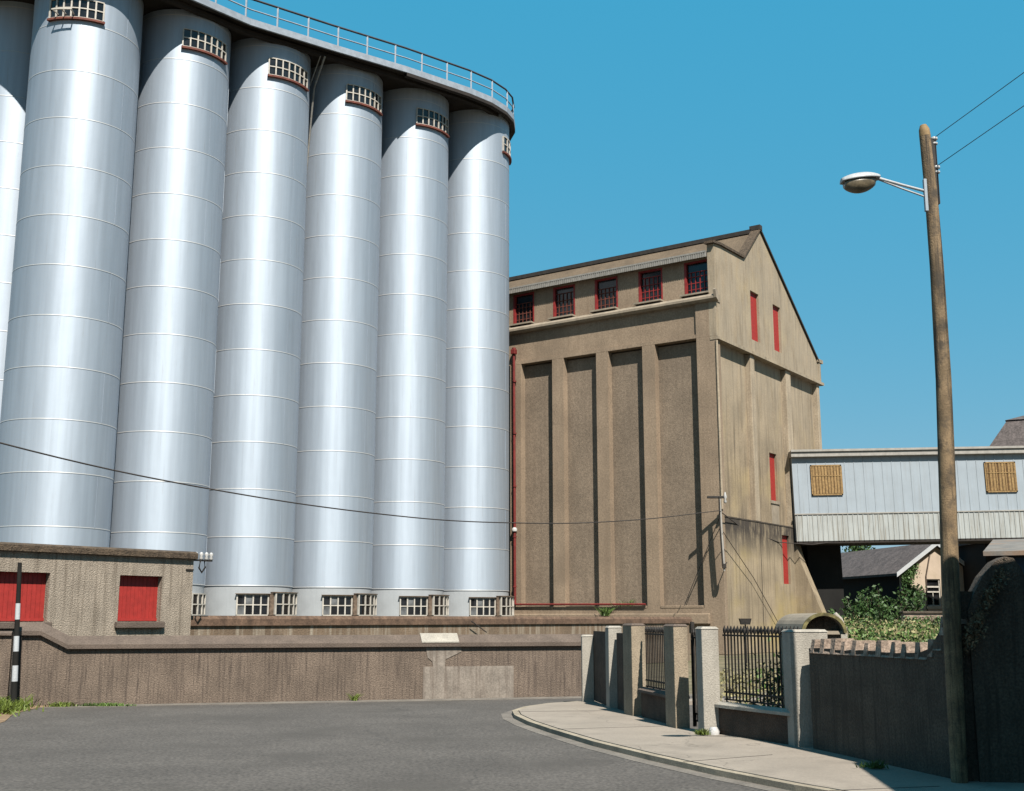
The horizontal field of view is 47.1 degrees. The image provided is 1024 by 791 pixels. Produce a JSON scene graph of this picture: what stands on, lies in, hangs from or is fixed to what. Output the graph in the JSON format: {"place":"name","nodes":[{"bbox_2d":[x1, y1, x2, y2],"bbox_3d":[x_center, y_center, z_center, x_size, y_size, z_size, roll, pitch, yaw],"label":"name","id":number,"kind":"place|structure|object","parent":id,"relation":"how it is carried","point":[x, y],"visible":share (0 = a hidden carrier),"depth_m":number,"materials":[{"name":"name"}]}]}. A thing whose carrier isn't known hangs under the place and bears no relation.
{"place":"outdoors","nodes":[
{"label":"outdoors","id":0,"kind":"place"},
{"bbox_2d":[0,695,781,790],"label":"road","id":1,"kind":"structure","parent":0,"point":[469,745],"depth_m":18.03,"materials":[{"name":"grey asphalt"}]},
{"bbox_2d":[39,693,772,707],"bbox_3d":[-4.951,7.559,28.892,35.000,0.046,0.650,3,-11,-15],"label":"road edge strip","id":2,"kind":"object","parent":1,"relation":"on","point":[292,702],"visible":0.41,"depth_m":29.05,"materials":[{"name":"grey concrete"}]},
{"bbox_2d":[45,701,79,706],"bbox_3d":[-10.485,7.191,27.422,0.796,0.120,0.437,3,-11,-15],"label":"grass tuft","id":3,"kind":"object","parent":2,"relation":"on","point":[63,704],"visible":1,"depth_m":27.31,"materials":[{"name":"green plant"}]},
{"bbox_2d":[77,702,135,705],"bbox_3d":[-9.504,7.233,27.548,1.757,0.084,0.350,0,-11,0],"label":"grass tuft","id":4,"kind":"object","parent":2,"relation":"on","point":[103,704],"visible":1,"depth_m":27.52,"materials":[{"name":"green plant"}]},
{"bbox_2d":[346,693,361,700],"bbox_3d":[-3.905,7.523,29.360,0.517,0.192,0.334,0,-11,0],"label":"grass tuft","id":5,"kind":"object","parent":2,"relation":"on","point":[355,697],"visible":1,"depth_m":29.31,"materials":[{"name":"green plant"}]},
{"bbox_2d":[616,633,623,710],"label":"gate","id":6,"kind":"structure","parent":1,"relation":"on","point":[620,685],"depth_m":25.42,"materials":[{"name":"black metal"}]},
{"bbox_2d":[501,710,789,790],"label":"gutter channel","id":7,"kind":"object","parent":1,"relation":"on","point":[508,716],"visible":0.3,"depth_m":17.20,"materials":[{"name":"grey concrete"}]},
{"bbox_2d":[637,687,689,722],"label":"dwarf wall","id":8,"kind":"structure","parent":1,"relation":"on","point":[653,704],"depth_m":22.78,"materials":[{"name":"concrete"}]},
{"bbox_2d":[645,626,664,689],"bbox_3d":[2.898,5.114,22.739,0.042,1.290,2.183,2,-11,-10],"label":"iron railing","id":9,"kind":"object","parent":8,"relation":"on","point":[653,629],"visible":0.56,"depth_m":23.15,"materials":[{"name":"black metal"}]},
{"bbox_2d":[512,701,840,790],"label":"kerb","id":10,"kind":"structure","parent":1,"relation":"on","point":[745,777],"depth_m":16.38,"materials":[{"name":"concrete"}]},
{"bbox_2d":[664,624,689,727],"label":"gate pier","id":11,"kind":"structure","parent":1,"relation":"on","point":[676,675],"depth_m":21.27,"materials":[{"name":"concrete"}]},
{"bbox_2d":[695,627,719,730],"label":"gate pier","id":12,"kind":"structure","parent":1,"relation":"on","point":[708,675],"depth_m":20.20,"materials":[{"name":"grey concrete"}]},
{"bbox_2d":[714,701,790,744],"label":"dwarf wall","id":13,"kind":"structure","parent":1,"relation":"on","point":[762,723],"depth_m":19.12,"materials":[{"name":"concrete"}]},
{"bbox_2d":[722,625,798,707],"bbox_3d":[4.076,4.455,19.275,0.042,1.330,2.129,5,-12,-23],"label":"iron railing","id":14,"kind":"object","parent":13,"relation":"on","point":[754,631],"visible":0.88,"depth_m":19.44,"materials":[{"name":"black metal"}]},
{"bbox_2d":[745,639,783,707],"bbox_3d":[4.932,5.394,22.033,1.304,1.722,2.657,0,-11,0],"label":"shrub","id":15,"kind":"object","parent":1,"relation":"on","point":[769,684],"visible":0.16,"depth_m":21.93,"materials":[{"name":"green plant"}]},
{"bbox_2d":[781,629,827,746],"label":"gate pier","id":16,"kind":"structure","parent":1,"relation":"on","point":[796,644],"depth_m":18.20,"materials":[{"name":"grey concrete"}]},
{"bbox_2d":[776,613,847,707],"bbox_3d":[5.320,4.933,20.871,0.820,2.108,2.150,0,-11,0],"label":"barrel roof kiosk","id":17,"kind":"object","parent":1,"relation":"on","point":[833,625],"visible":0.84,"depth_m":20.18,"materials":[{"name":"grey concrete"}]},
{"bbox_2d":[834,612,847,637],"bbox_3d":[6.027,5.033,21.437,0.226,2.123,0.120,0,-11,0],"label":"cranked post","id":18,"kind":"object","parent":1,"relation":"on","point":[842,635],"visible":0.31,"depth_m":21.52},
{"bbox_2d":[809,591,978,781],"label":"old boundary wall","id":19,"kind":"structure","parent":1,"relation":"on","point":[882,700],"depth_m":15.80,"materials":[{"name":"concrete"}]},
{"bbox_2d":[919,124,967,782],"bbox_3d":[5.459,0.578,14.854,0.384,8.517,0.216,0,-11,0],"label":"telegraph pole","id":20,"kind":"object","parent":1,"relation":"on","point":[951,605],"visible":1,"depth_m":14.68,"materials":[{"name":"brown wood"}]},
{"bbox_2d":[840,172,928,211],"bbox_3d":[4.862,-2.661,15.327,1.125,0.517,0.270,0,-11,0],"label":"street lamp","id":21,"kind":"object","parent":20,"relation":"attached to","point":[859,182],"visible":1,"depth_m":15.29,"materials":[{"name":"grey metal"}]},
{"bbox_2d":[935,72,1023,136],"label":"overhead wire","id":22,"kind":"object","parent":20,"relation":"attached to","point":[980,104],"visible":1,"depth_m":14.69,"materials":[{"name":"black metal"}]},
{"bbox_2d":[938,106,1023,164],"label":"overhead wire","id":23,"kind":"object","parent":20,"relation":"attached to","point":[980,135],"visible":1,"depth_m":14.64,"materials":[{"name":"black metal"}]},
{"bbox_2d":[967,557,1023,782],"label":"round headed pier","id":24,"kind":"structure","parent":1,"relation":"on","point":[997,668],"depth_m":14.29,"materials":[{"name":"grey concrete"}]},
{"bbox_2d":[961,559,1009,656],"bbox_3d":[5.790,2.623,14.465,0.559,1.196,0.728,0,-11,0],"label":"dead creeper","id":25,"kind":"object","parent":24,"relation":"attached to","point":[970,627],"visible":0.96,"depth_m":14.37,"materials":[{"name":"brown plant"}]},
{"bbox_2d":[190,616,691,662],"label":"retaining wall","id":26,"kind":"structure","parent":0,"point":[313,625],"depth_m":41.95,"materials":[{"name":"concrete"}]},
{"bbox_2d":[210,0,1023,552],"label":"sky","id":27,"kind":"structure","parent":0,"point":[640,125],"materials":[{"name":"blue"}]},
{"bbox_2d":[647,652,779,693],"bbox_3d":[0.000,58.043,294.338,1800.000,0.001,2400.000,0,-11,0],"label":"ground","id":28,"kind":"structure","parent":0,"point":[721,662],"depth_m":50.86,"materials":[{"name":"green plant"}]},
{"bbox_2d":[0,1,33,415],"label":"grain silo","id":29,"kind":"object","parent":28,"relation":"on","point":[16,22],"visible":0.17,"depth_m":61.01,"materials":[{"name":"metal"}]},
{"bbox_2d":[0,706,48,722],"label":"sandy verge","id":30,"kind":"structure","parent":28,"relation":"on","point":[4,717],"depth_m":24.80,"materials":[{"name":"beige sand"}]},
{"bbox_2d":[0,631,13,699],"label":"wall end","id":31,"kind":"structure","parent":30,"relation":"on","point":[6,642],"depth_m":27.61,"materials":[{"name":"concrete"}]},
{"bbox_2d":[10,563,21,702],"bbox_3d":[-11.222,5.442,26.653,0.229,3.274,0.144,0,-11,0],"label":"striped post","id":32,"kind":"object","parent":30,"relation":"on","point":[14,684],"visible":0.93,"depth_m":26.59,"materials":[{"name":"black paint"}]},
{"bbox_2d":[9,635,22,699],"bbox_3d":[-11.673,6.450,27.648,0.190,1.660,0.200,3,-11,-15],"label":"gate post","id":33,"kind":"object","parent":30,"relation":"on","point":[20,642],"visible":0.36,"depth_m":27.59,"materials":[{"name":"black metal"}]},
{"bbox_2d":[0,694,43,716],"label":"verge grass","id":34,"kind":"structure","parent":30,"relation":"on","point":[7,706],"depth_m":25.96,"materials":[{"name":"green plant"}]},
{"bbox_2d":[0,0,143,546],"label":"grain silo","id":35,"kind":"object","parent":28,"relation":"on","point":[61,383],"visible":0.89,"depth_m":57.02,"materials":[{"name":"metal"}]},
{"bbox_2d":[47,0,104,24],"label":"top window","id":36,"kind":"structure","parent":35,"relation":"in","point":[93,11],"depth_m":58.93,"materials":[{"name":"white paint"}]},
{"bbox_2d":[0,542,197,687],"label":"brown hut","id":37,"kind":"object","parent":28,"relation":"on","point":[70,590],"visible":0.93,"depth_m":31.32,"materials":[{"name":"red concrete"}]},
{"bbox_2d":[186,552,213,572],"bbox_3d":[-9.023,4.822,33.907,0.167,0.602,0.960,-9,-14,39],"label":"insulator bracket","id":38,"kind":"object","parent":37,"relation":"attached to","point":[206,558],"visible":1,"depth_m":34.01,"materials":[{"name":"white ceramic"}]},
{"bbox_2d":[109,9,230,615],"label":"grain silo","id":39,"kind":"object","parent":28,"relation":"on","point":[166,398],"visible":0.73,"depth_m":60.64,"materials":[{"name":"metal"}]},
{"bbox_2d":[191,593,205,615],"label":"low window","id":40,"kind":"structure","parent":39,"relation":"in","point":[198,606],"depth_m":58.84,"materials":[{"name":"white paint"}]},
{"bbox_2d":[181,28,227,64],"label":"top window","id":41,"kind":"structure","parent":39,"relation":"in","point":[194,40],"depth_m":63.21,"materials":[{"name":"white paint"}]},
{"bbox_2d":[204,38,310,615],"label":"grain silo","id":42,"kind":"object","parent":28,"relation":"on","point":[250,547],"visible":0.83,"depth_m":63.69,"materials":[{"name":"metal"}]},
{"bbox_2d":[236,594,268,615],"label":"low window","id":43,"kind":"structure","parent":42,"relation":"in","point":[246,604],"depth_m":60.62,"materials":[{"name":"white paint"}]},
{"bbox_2d":[272,593,296,615],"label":"low window","id":44,"kind":"structure","parent":42,"relation":"in","point":[285,604],"depth_m":61.68,"materials":[{"name":"white paint"}]},
{"bbox_2d":[267,57,308,91],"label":"top window","id":45,"kind":"structure","parent":42,"relation":"in","point":[278,68],"depth_m":66.58,"materials":[{"name":"white paint"}]},
{"bbox_2d":[307,56,325,169],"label":"rainwater pipe","id":46,"kind":"object","parent":42,"relation":"attached to","point":[323,60],"visible":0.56,"depth_m":68.62,"materials":[{"name":"grey metal"}]},
{"bbox_2d":[18,622,592,705],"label":"roadside wall","id":47,"kind":"structure","parent":28,"relation":"on","point":[56,665],"depth_m":29.25,"materials":[{"name":"concrete"}]},
{"bbox_2d":[292,64,382,615],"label":"grain silo","id":48,"kind":"object","parent":28,"relation":"on","point":[333,562],"visible":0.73,"depth_m":67.06,"materials":[{"name":"metal"}]},
{"bbox_2d":[322,595,352,615],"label":"low window","id":49,"kind":"structure","parent":48,"relation":"in","point":[332,605],"depth_m":64.02,"materials":[{"name":"white paint"}]},
{"bbox_2d":[345,83,382,115],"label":"top window","id":50,"kind":"structure","parent":48,"relation":"in","point":[355,94],"depth_m":70.00,"materials":[{"name":"white paint"}]},
{"bbox_2d":[355,594,376,615],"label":"low window","id":51,"kind":"structure","parent":48,"relation":"in","point":[366,603],"depth_m":65.04,"materials":[{"name":"white paint"}]},
{"bbox_2d":[371,88,449,615],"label":"grain silo","id":52,"kind":"object","parent":28,"relation":"on","point":[408,553],"visible":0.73,"depth_m":70.47,"materials":[{"name":"metal"}]},
{"bbox_2d":[400,596,427,615],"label":"low window","id":53,"kind":"structure","parent":52,"relation":"in","point":[409,606],"depth_m":67.43,"materials":[{"name":"white paint"}]},
{"bbox_2d":[415,107,449,137],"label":"top window","id":54,"kind":"structure","parent":52,"relation":"in","point":[427,118],"depth_m":73.40,"materials":[{"name":"white paint"}]},
{"bbox_2d":[430,595,448,615],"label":"low window","id":55,"kind":"structure","parent":52,"relation":"in","point":[440,604],"depth_m":68.37,"materials":[{"name":"white paint"}]},
{"bbox_2d":[443,110,514,615],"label":"grain silo","id":56,"kind":"object","parent":28,"relation":"on","point":[476,568],"visible":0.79,"depth_m":73.86,"materials":[{"name":"metal"}]},
{"bbox_2d":[0,0,514,140],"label":"roof walkway","id":57,"kind":"structure","parent":56,"relation":"on","point":[395,75],"depth_m":69.12,"materials":[{"name":"grey paint"}]},
{"bbox_2d":[470,598,495,615],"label":"low window","id":58,"kind":"structure","parent":56,"relation":"in","point":[478,606],"depth_m":70.84,"materials":[{"name":"white paint"}]},
{"bbox_2d":[498,596,513,615],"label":"low window","id":59,"kind":"structure","parent":56,"relation":"in","point":[506,603],"depth_m":71.75,"materials":[{"name":"white paint"}]},
{"bbox_2d":[502,136,511,164],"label":"top window","id":60,"kind":"structure","parent":56,"relation":"in","point":[506,145],"depth_m":77.75,"materials":[{"name":"white paint"}]},
{"bbox_2d":[509,224,825,654],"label":"grain store","id":61,"kind":"structure","parent":28,"relation":"on","point":[683,378],"depth_m":73.94,"materials":[{"name":"brown concrete"}]},
{"bbox_2d":[509,292,535,327],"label":"window","id":62,"kind":"structure","parent":61,"relation":"in","point":[523,304],"depth_m":79.51,"materials":[{"name":"red paint"}]},
{"bbox_2d":[548,284,575,320],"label":"window","id":63,"kind":"structure","parent":61,"relation":"in","point":[563,296],"depth_m":77.69,"materials":[{"name":"red paint"}]},
{"bbox_2d":[511,347,645,604],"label":"red drainpipe","id":64,"kind":"object","parent":61,"relation":"attached to","point":[514,353],"visible":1,"depth_m":76.48,"materials":[{"name":"metal"}]},
{"bbox_2d":[589,276,618,313],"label":"window","id":65,"kind":"structure","parent":61,"relation":"in","point":[606,289],"depth_m":75.87,"materials":[{"name":"red paint"}]},
{"bbox_2d":[596,607,615,615],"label":"wall weed","id":66,"kind":"object","parent":61,"relation":"attached to","point":[605,612],"depth_m":71.25,"materials":[{"name":"green plant"}]},
{"bbox_2d":[609,600,634,606],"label":"wall weed","id":67,"kind":"object","parent":61,"relation":"attached to","point":[623,602],"depth_m":71.27,"materials":[{"name":"green plant"}]},
{"bbox_2d":[633,267,663,305],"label":"window","id":68,"kind":"structure","parent":61,"relation":"in","point":[650,282],"depth_m":74.06,"materials":[{"name":"red paint"}]},
{"bbox_2d":[679,259,708,297],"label":"window","id":69,"kind":"structure","parent":61,"relation":"in","point":[696,272],"depth_m":72.29,"materials":[{"name":"red paint"}]},
{"bbox_2d":[707,492,726,570],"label":"service mast","id":70,"kind":"object","parent":61,"relation":"attached to","point":[721,534],"visible":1,"depth_m":67.42,"materials":[{"name":"grey metal"}]},
{"bbox_2d":[0,442,720,523],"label":"overhead cable","id":71,"kind":"object","parent":70,"relation":"attached to","point":[316,505],"visible":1,"depth_m":40.19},
{"bbox_2d":[685,519,718,602],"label":"stay wire","id":72,"kind":"object","parent":70,"relation":"attached to","point":[702,560],"visible":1,"depth_m":68.57,"materials":[{"name":"grey metal"}]},
{"bbox_2d":[723,532,777,621],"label":"stay wire","id":73,"kind":"object","parent":70,"relation":"attached to","point":[751,574],"visible":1,"depth_m":70.27,"materials":[{"name":"grey metal"}]},
{"bbox_2d":[788,446,1023,616],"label":"conveyor gallery","id":74,"kind":"object","parent":61,"relation":"attached to","point":[865,497],"visible":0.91,"depth_m":77.19,"materials":[{"name":"white metal"}]},
{"bbox_2d":[722,513,830,544],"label":"overhead cable","id":75,"kind":"object","parent":74,"relation":"attached to","point":[781,542],"visible":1,"depth_m":75.18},
{"bbox_2d":[810,465,842,495],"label":"louvre window","id":76,"kind":"structure","parent":74,"relation":"in","point":[825,479],"depth_m":77.24,"materials":[{"name":"brown wood"}]},
{"bbox_2d":[983,462,1017,491],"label":"louvre window","id":77,"kind":"structure","parent":74,"relation":"in","point":[999,476],"depth_m":77.28,"materials":[{"name":"brown wood"}]},
{"bbox_2d":[738,618,751,669],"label":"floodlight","id":78,"kind":"object","parent":28,"relation":"on","point":[745,621],"visible":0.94,"depth_m":47.49,"materials":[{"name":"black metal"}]},
{"bbox_2d":[719,662,781,706],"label":"yard weeds","id":79,"kind":"object","parent":28,"relation":"on","point":[723,681],"visible":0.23,"depth_m":30.02,"materials":[{"name":"green plant"}]},
{"bbox_2d":[842,546,874,552],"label":"tree","id":80,"kind":"object","parent":28,"relation":"on","point":[857,548],"visible":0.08,"depth_m":119.97,"materials":[{"name":"green plant"}]},
{"bbox_2d":[828,583,926,625],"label":"leafy bush","id":81,"kind":"object","parent":28,"relation":"on","point":[875,610],"visible":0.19,"depth_m":58.89,"materials":[{"name":"green plant"}]},
{"bbox_2d":[842,615,939,641],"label":"weeds","id":82,"kind":"object","parent":28,"relation":"on","point":[873,634],"visible":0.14,"depth_m":34.30,"materials":[{"name":"green plant"}]},
{"bbox_2d":[841,544,963,622],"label":"cream house","id":83,"kind":"structure","parent":28,"relation":"on","point":[885,568],"depth_m":88.55,"materials":[{"name":"stone"}]},
{"bbox_2d":[901,563,925,609],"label":"climbing ivy","id":84,"kind":"object","parent":83,"relation":"attached to","point":[905,576],"visible":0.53,"depth_m":86.36,"materials":[{"name":"green plant"}]},
{"bbox_2d":[926,579,941,608],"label":"window","id":85,"kind":"structure","parent":83,"relation":"in","point":[933,585],"depth_m":86.88,"materials":[{"name":"white paint"}]},
{"bbox_2d":[899,611,941,629],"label":"ivy wall","id":86,"kind":"structure","parent":28,"relation":"on","point":[934,616],"depth_m":49.11,"materials":[{"name":"stone"}]},
{"bbox_2d":[958,543,1023,590],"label":"dark shed","id":87,"kind":"structure","parent":28,"relation":"on","point":[973,558],"depth_m":85.73,"materials":[{"name":"stone"}]},
{"bbox_2d":[983,539,1023,572],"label":"tin roofed shed","id":88,"kind":"structure","parent":28,"relation":"on","point":[998,547],"depth_m":16.65,"materials":[{"name":"grey metal"}]},
{"bbox_2d":[990,416,1023,445],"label":"mansard store","id":89,"kind":"structure","parent":28,"relation":"on","point":[1011,432],"depth_m":95.97,"materials":[{"name":"stone"}]},
{"bbox_2d":[519,698,1023,790],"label":"pavement","id":90,"kind":"structure","parent":0,"point":[790,763],"depth_m":17.09,"materials":[{"name":"concrete"}]},
{"bbox_2d":[581,635,593,701],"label":"gate pier","id":91,"kind":"structure","parent":90,"relation":"on","point":[587,657],"depth_m":27.98,"materials":[{"name":"grey concrete"}]},
{"bbox_2d":[593,631,605,704],"bbox_3d":[2.055,6.275,27.158,0.040,1.620,1.800,1,-11,-5],"label":"gate leaf","id":92,"kind":"object","parent":90,"relation":"on","point":[599,669],"visible":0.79,"depth_m":27.17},
{"bbox_2d":[605,626,621,708],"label":"gate pier","id":93,"kind":"structure","parent":90,"relation":"on","point":[611,664],"depth_m":25.90,"materials":[{"name":"grey concrete"}]},
{"bbox_2d":[623,623,645,715],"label":"gate pier","id":94,"kind":"structure","parent":90,"relation":"on","point":[634,665],"depth_m":23.99,"materials":[{"name":"concrete"}]},
{"bbox_2d":[690,622,697,726],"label":"pedestrian gate","id":95,"kind":"structure","parent":90,"relation":"on","point":[694,674],"depth_m":21.47,"materials":[{"name":"black metal"}]},
{"bbox_2d":[690,728,710,734],"bbox_3d":[3.198,5.653,19.785,0.341,0.108,0.363,-11,-15,44],"label":"grass tuft","id":96,"kind":"object","parent":90,"relation":"on","point":[703,732],"visible":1,"depth_m":19.76,"materials":[{"name":"green plant"}]},
{"bbox_2d":[709,727,719,734],"bbox_3d":[3.425,5.695,19.906,0.190,0.150,0.195,0,-11,0],"label":"whitewashed stone","id":97,"kind":"object","parent":90,"relation":"on","point":[714,731],"visible":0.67,"depth_m":19.84,"materials":[{"name":"white stone"}]},
{"bbox_2d":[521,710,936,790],"bbox_3d":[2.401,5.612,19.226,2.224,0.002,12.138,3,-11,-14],"label":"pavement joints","id":98,"kind":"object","parent":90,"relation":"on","point":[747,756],"visible":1,"depth_m":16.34,"materials":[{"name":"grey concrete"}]},
{"bbox_2d":[854,759,888,768],"bbox_3d":[4.720,4.814,15.377,0.443,0.108,0.368,-4,-11,20],"label":"grass tuft","id":99,"kind":"object","parent":90,"relation":"on","point":[875,764],"visible":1,"depth_m":15.33,"materials":[{"name":"green plant"}]}
]}

